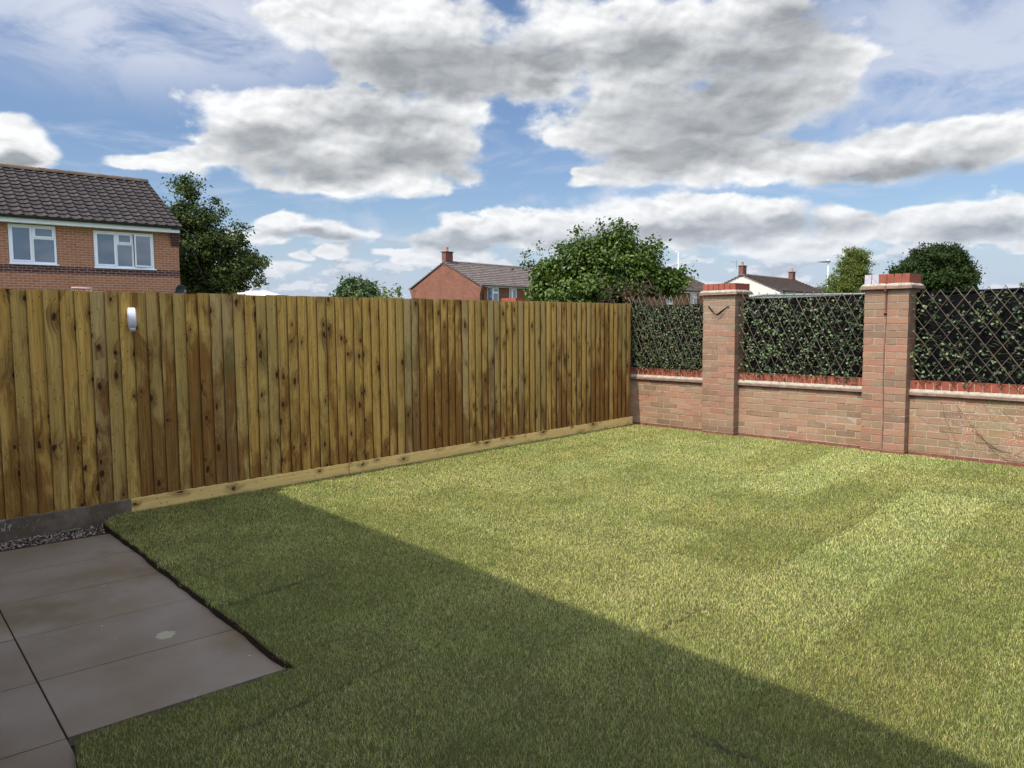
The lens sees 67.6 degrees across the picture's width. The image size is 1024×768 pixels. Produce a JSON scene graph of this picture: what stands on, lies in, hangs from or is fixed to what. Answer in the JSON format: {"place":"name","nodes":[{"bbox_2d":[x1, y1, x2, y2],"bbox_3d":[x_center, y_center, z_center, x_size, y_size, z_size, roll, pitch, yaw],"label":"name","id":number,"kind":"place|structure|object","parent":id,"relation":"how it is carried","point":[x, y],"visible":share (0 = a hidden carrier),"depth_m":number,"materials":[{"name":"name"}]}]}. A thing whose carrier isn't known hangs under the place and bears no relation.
{"place":"outdoors","nodes":[
{"label":"outdoors","id":0,"kind":"place"},
{"bbox_2d":[0,524,106,551],"bbox_3d":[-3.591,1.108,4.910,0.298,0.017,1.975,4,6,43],"label":"gravel","id":1,"kind":"structure","parent":0,"point":[46,537],"depth_m":5.34,"materials":[{"name":"grey gravel"}]},
{"bbox_2d":[0,163,182,292],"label":"house","id":2,"kind":"structure","parent":0,"point":[63,230],"depth_m":23.60,"materials":[{"name":"orange brick"}]},
{"bbox_2d":[7,223,59,265],"bbox_3d":[-13.978,-4.062,22.322,1.265,1.155,0.125,-4,6,-40],"label":"window","id":3,"kind":"structure","parent":2,"relation":"in","point":[41,243],"depth_m":22.30,"materials":[{"name":"white plastic"}]},
{"bbox_2d":[93,230,156,269],"bbox_3d":[-12.095,-4.166,23.893,1.785,1.145,0.161,-4,6,-40],"label":"window","id":4,"kind":"structure","parent":2,"relation":"in","point":[107,247],"depth_m":23.87,"materials":[{"name":"white plastic"}]},
{"bbox_2d":[173,285,186,293],"bbox_3d":[-10.707,-3.008,24.673,0.398,0.391,0.631,-4,6,-35],"label":"satellite dish","id":5,"kind":"object","parent":2,"relation":"attached to","point":[180,289],"visible":0.84,"depth_m":24.64,"materials":[{"name":"metal"}]},
{"bbox_2d":[0,534,284,767],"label":"patio","id":6,"kind":"structure","parent":0,"point":[98,632],"depth_m":3.46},
{"bbox_2d":[409,247,536,300],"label":"house","id":7,"kind":"structure","parent":0,"point":[448,278],"depth_m":59.58,"materials":[{"name":"red brick"}]},
{"bbox_2d":[488,287,498,300],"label":"window","id":8,"kind":"structure","parent":7,"relation":"in","point":[493,292],"depth_m":58.29,"materials":[{"name":"white plastic"}]},
{"bbox_2d":[509,288,516,297],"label":"window","id":9,"kind":"structure","parent":7,"relation":"in","point":[511,290],"depth_m":60.04,"materials":[{"name":"white plastic"}]},
{"bbox_2d":[0,0,1023,298],"label":"sky","id":10,"kind":"structure","parent":0,"point":[371,139],"materials":[{"name":"blue"}]},
{"bbox_2d":[501,298,527,300],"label":"garden wall","id":11,"kind":"structure","parent":0,"point":[511,299],"depth_m":17.09,"materials":[{"name":"brick"}]},
{"bbox_2d":[74,424,1023,767],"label":"lawn","id":12,"kind":"structure","parent":0,"point":[492,682],"depth_m":3.42,"materials":[{"name":"plant"}]},
{"bbox_2d":[625,276,703,304],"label":"house","id":13,"kind":"structure","parent":0,"point":[697,285],"depth_m":69.23,"materials":[{"name":"red brick"}]},
{"bbox_2d":[690,293,696,303],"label":"window","id":14,"kind":"structure","parent":13,"relation":"in","point":[694,295],"depth_m":69.86,"materials":[{"name":"white plastic"}]},
{"bbox_2d":[724,261,824,295],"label":"house","id":15,"kind":"structure","parent":0,"point":[762,284],"depth_m":72.78,"materials":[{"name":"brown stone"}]},
{"bbox_2d":[749,293,864,297],"bbox_3d":[9.749,-1.479,24.778,4.000,2.785,3.200,0,5,3],"label":"rail","id":16,"kind":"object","parent":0,"point":[790,295],"depth_m":23.21,"materials":[{"name":"grey metal"}]},
{"label":"ground","id":17,"kind":"structure","parent":0,"visible":0},
{"bbox_2d":[71,287,91,290],"bbox_3d":[-10.454,-0.917,18.585,0.554,2.851,0.449,-3,5,-30],"label":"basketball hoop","id":18,"kind":"object","parent":17,"relation":"on","point":[81,288],"visible":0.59,"depth_m":18.42,"materials":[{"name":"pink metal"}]},
{"bbox_2d":[158,171,272,293],"bbox_3d":[-11.832,-4.313,29.984,4.079,7.956,4.086,4,6,43],"label":"tall tree","id":19,"kind":"object","parent":17,"relation":"on","point":[228,272],"visible":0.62,"depth_m":29.49,"materials":[{"name":"green plant"}]},
{"bbox_2d":[237,288,280,295],"bbox_3d":[-9.970,-2.104,30.217,3.000,3.360,3.000,0,5,0],"label":"gazebo","id":20,"kind":"object","parent":17,"relation":"on","point":[258,291],"visible":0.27,"depth_m":29.50,"materials":[{"name":"fabric"}]},
{"bbox_2d":[347,289,360,297],"bbox_3d":[-2.881,-0.450,14.141,0.463,2.617,0.465,-2,5,-23],"label":"young shrub","id":21,"kind":"object","parent":17,"relation":"on","point":[357,294],"visible":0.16,"depth_m":14.00,"materials":[{"name":"green plant"}]},
{"bbox_2d":[329,273,383,297],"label":"round tree","id":22,"kind":"object","parent":17,"relation":"on","point":[348,286],"visible":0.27,"depth_m":78.79,"materials":[{"name":"green plant"}]},
{"bbox_2d":[370,282,402,297],"bbox_3d":[-2.289,-0.506,14.081,0.702,2.728,0.683,-1,5,-3],"label":"young shrub","id":23,"kind":"object","parent":17,"relation":"on","point":[397,290],"visible":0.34,"depth_m":13.99,"materials":[{"name":"green plant"}]},
{"bbox_2d":[511,216,698,304],"bbox_3d":[1.691,-1.102,13.936,3.361,3.885,1.914,1,5,12],"label":"leafy bush","id":24,"kind":"object","parent":17,"relation":"on","point":[611,256],"visible":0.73,"depth_m":13.65,"materials":[{"name":"green plant"}]},
{"bbox_2d":[600,270,662,304],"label":"dead twigs","id":25,"kind":"object","parent":24,"relation":"attached to","point":[611,301],"visible":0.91,"depth_m":13.24,"materials":[{"name":"plant"}]},
{"bbox_2d":[814,283,829,289],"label":"distant tree","id":26,"kind":"object","parent":17,"relation":"on","point":[822,287],"visible":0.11,"depth_m":90.09,"materials":[{"name":"green plant"}]},
{"bbox_2d":[820,259,830,288],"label":"street lamp","id":27,"kind":"object","parent":17,"relation":"on","point":[828,261],"visible":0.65,"depth_m":55.99,"materials":[{"name":"metal"}]},
{"bbox_2d":[820,245,878,292],"bbox_3d":[15.482,-3.665,35.162,2.422,5.420,2.313,4,6,43],"label":"golden conifer","id":28,"kind":"object","parent":17,"relation":"on","point":[852,271],"visible":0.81,"depth_m":34.72,"materials":[{"name":"green plant"}]},
{"bbox_2d":[883,241,985,291],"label":"dark tree","id":29,"kind":"object","parent":17,"relation":"on","point":[945,267],"visible":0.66,"depth_m":58.62,"materials":[{"name":"green plant"}]},
{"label":"garden soil","id":30,"kind":"structure","parent":0,"visible":0},
{"bbox_2d":[0,289,632,543],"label":"wooden fence","id":31,"kind":"object","parent":30,"relation":"on","point":[106,413],"visible":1,"depth_m":6.59,"materials":[{"name":"brown wood"}]},
{"bbox_2d":[127,308,135,330],"bbox_3d":[-2.863,-0.484,5.749,0.048,0.178,0.126,-4,6,-35],"label":"wall light","id":32,"kind":"object","parent":31,"relation":"hanging from","point":[131,317],"visible":1,"depth_m":5.71,"materials":[{"name":"metal"}]},
{"bbox_2d":[630,273,1023,466],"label":"brick garden wall","id":33,"kind":"structure","parent":30,"relation":"on","point":[885,402],"depth_m":8.50,"materials":[{"name":"brick"}]},
{"bbox_2d":[627,295,702,374],"bbox_3d":[2.042,-0.664,10.265,0.084,1.056,1.401,-5,6,-44],"label":"willow trellis","id":34,"kind":"object","parent":33,"relation":"attached to","point":[660,336],"visible":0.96,"depth_m":10.24,"materials":[{"name":"green plant"}]},
{"bbox_2d":[630,304,703,369],"bbox_3d":[2.136,-0.644,10.378,0.097,0.877,1.306,-5,6,-44],"label":"privacy screen","id":35,"kind":"object","parent":33,"relation":"on","point":[672,338],"visible":0.44,"depth_m":10.37,"materials":[{"name":"black fabric"}]},
{"bbox_2d":[708,306,728,315],"bbox_3d":[2.570,-0.915,9.545,0.048,0.127,0.292,-5,6,-44],"label":"hanging strap","id":36,"kind":"object","parent":33,"relation":"attached to","point":[720,312],"visible":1,"depth_m":9.52,"materials":[{"name":"metal"}]},
{"bbox_2d":[738,291,864,381],"bbox_3d":[3.352,-0.569,8.912,0.101,1.061,1.640,-5,6,-44],"label":"willow trellis","id":37,"kind":"object","parent":33,"relation":"attached to","point":[770,347],"visible":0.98,"depth_m":8.90,"materials":[{"name":"green plant"}]},
{"bbox_2d":[744,294,864,376],"bbox_3d":[3.447,-0.574,9.022,0.094,0.932,1.531,-5,6,-44],"label":"privacy screen","id":38,"kind":"object","parent":33,"relation":"on","point":[855,368],"visible":0.56,"depth_m":8.97,"materials":[{"name":"black fabric"}]},
{"bbox_2d":[909,284,1023,387],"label":"willow trellis","id":39,"kind":"object","parent":33,"relation":"attached to","point":[972,331],"visible":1,"depth_m":7.64,"materials":[{"name":"green plant"}]},
{"bbox_2d":[914,288,1023,384],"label":"privacy screen","id":40,"kind":"object","parent":33,"relation":"on","point":[955,300],"visible":0.68,"depth_m":7.76,"materials":[{"name":"black fabric"}]},
{"bbox_2d":[920,405,1023,462],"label":"dead vine","id":41,"kind":"object","parent":33,"relation":"attached to","point":[983,437],"visible":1,"depth_m":7.61,"materials":[{"name":"brown plant"}]}
]}

